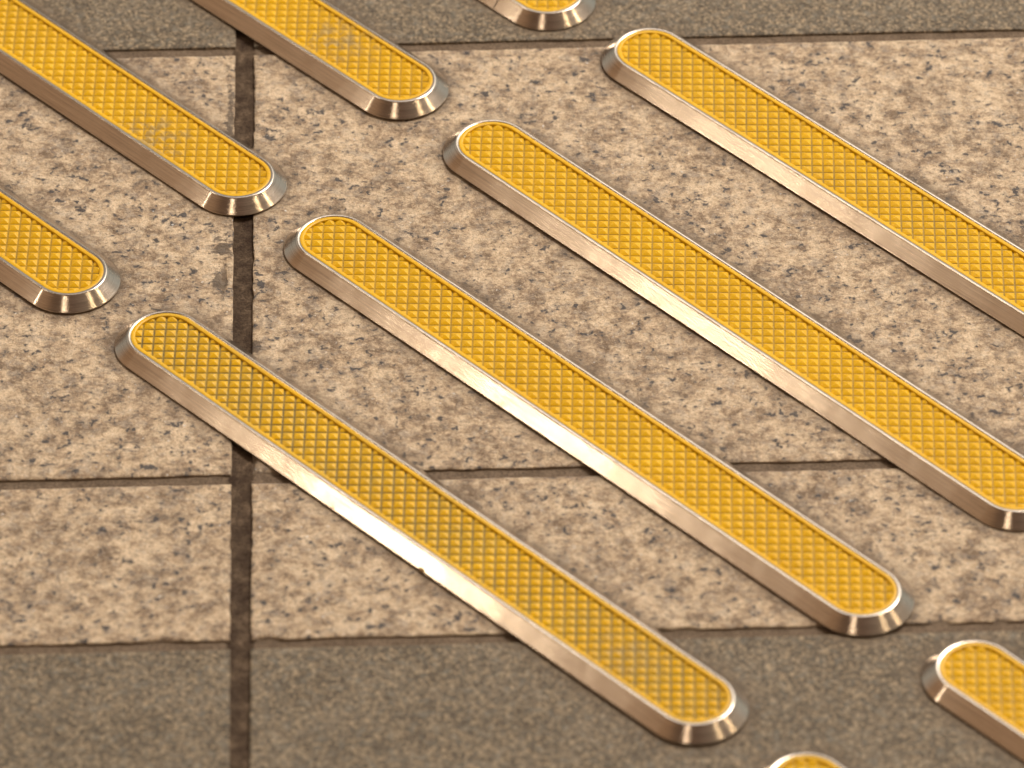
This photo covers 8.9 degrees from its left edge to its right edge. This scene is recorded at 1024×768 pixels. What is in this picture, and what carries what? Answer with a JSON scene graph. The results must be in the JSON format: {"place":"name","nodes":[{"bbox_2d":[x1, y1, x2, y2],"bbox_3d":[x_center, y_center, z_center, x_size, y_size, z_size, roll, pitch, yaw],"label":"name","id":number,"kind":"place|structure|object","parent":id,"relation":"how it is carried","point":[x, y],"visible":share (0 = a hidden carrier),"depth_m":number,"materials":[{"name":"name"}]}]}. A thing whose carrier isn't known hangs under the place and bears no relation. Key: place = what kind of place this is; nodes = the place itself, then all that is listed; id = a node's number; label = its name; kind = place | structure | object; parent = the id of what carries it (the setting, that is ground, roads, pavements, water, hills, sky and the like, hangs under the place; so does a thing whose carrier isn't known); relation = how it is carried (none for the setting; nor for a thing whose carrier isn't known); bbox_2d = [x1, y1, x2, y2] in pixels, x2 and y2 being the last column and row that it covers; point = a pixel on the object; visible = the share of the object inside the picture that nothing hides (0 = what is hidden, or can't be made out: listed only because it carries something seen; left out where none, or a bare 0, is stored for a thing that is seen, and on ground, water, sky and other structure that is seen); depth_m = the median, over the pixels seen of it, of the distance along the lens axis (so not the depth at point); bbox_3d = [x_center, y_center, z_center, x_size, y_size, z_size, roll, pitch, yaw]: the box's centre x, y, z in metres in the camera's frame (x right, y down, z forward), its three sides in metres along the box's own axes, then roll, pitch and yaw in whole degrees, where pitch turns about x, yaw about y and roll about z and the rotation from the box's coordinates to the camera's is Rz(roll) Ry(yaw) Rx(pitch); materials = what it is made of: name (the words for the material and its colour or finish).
{"place":"outdoors","nodes":[
{"label":"outdoors","id":0,"kind":"place"},
{"bbox_2d":[0,0,1023,767],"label":"pavement","id":1,"kind":"structure","parent":0,"point":[130,566],"depth_m":2.18,"materials":[{"name":"beige stone"}]},
{"bbox_2d":[0,185,120,313],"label":"tactile bar","id":2,"kind":"object","parent":1,"relation":"on","point":[47,264],"visible":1,"depth_m":2.23,"materials":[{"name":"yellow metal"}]},
{"bbox_2d":[0,0,287,216],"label":"tactile bar","id":3,"kind":"object","parent":1,"relation":"on","point":[196,157],"visible":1,"depth_m":2.29,"materials":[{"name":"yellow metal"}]},
{"bbox_2d":[192,0,448,119],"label":"tactile bar","id":4,"kind":"object","parent":1,"relation":"on","point":[350,57],"visible":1,"depth_m":2.32,"materials":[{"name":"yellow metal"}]},
{"bbox_2d":[114,311,748,744],"bbox_3d":[-0.029,0.043,2.135,0.034,0.006,0.283,-32,50,-32],"label":"tactile bar","id":5,"kind":"object","parent":1,"relation":"on","point":[624,659],"visible":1,"depth_m":2.13,"materials":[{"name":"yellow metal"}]},
{"bbox_2d":[479,0,595,30],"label":"tactile bar","id":6,"kind":"object","parent":1,"relation":"on","point":[547,15],"visible":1,"depth_m":2.34,"materials":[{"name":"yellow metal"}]},
{"bbox_2d":[284,214,914,636],"bbox_3d":[0.025,0.010,2.173,0.034,0.007,0.283,-32,49,-31],"label":"tactile bar","id":7,"kind":"object","parent":1,"relation":"on","point":[816,570],"visible":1,"depth_m":2.17,"materials":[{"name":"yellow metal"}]},
{"bbox_2d":[443,120,1023,530],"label":"tactile bar","id":8,"kind":"object","parent":1,"relation":"on","point":[922,434],"visible":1,"depth_m":2.21,"materials":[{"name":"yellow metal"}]},
{"bbox_2d":[762,752,850,767],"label":"tactile bar","id":9,"kind":"object","parent":1,"relation":"on","point":[805,760],"visible":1,"depth_m":2.04,"materials":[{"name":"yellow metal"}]},
{"bbox_2d":[601,28,1023,335],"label":"tactile bar","id":10,"kind":"object","parent":1,"relation":"on","point":[969,258],"visible":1,"depth_m":2.27,"materials":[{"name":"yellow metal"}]},
{"bbox_2d":[921,640,1023,760],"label":"tactile bar","id":11,"kind":"object","parent":1,"relation":"on","point":[978,685],"visible":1,"depth_m":2.07,"materials":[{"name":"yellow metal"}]},
{"bbox_2d":[0,29,1023,767],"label":"grout lines","id":12,"kind":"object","parent":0,"point":[242,479],"depth_m":2.15,"materials":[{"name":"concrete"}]}
]}

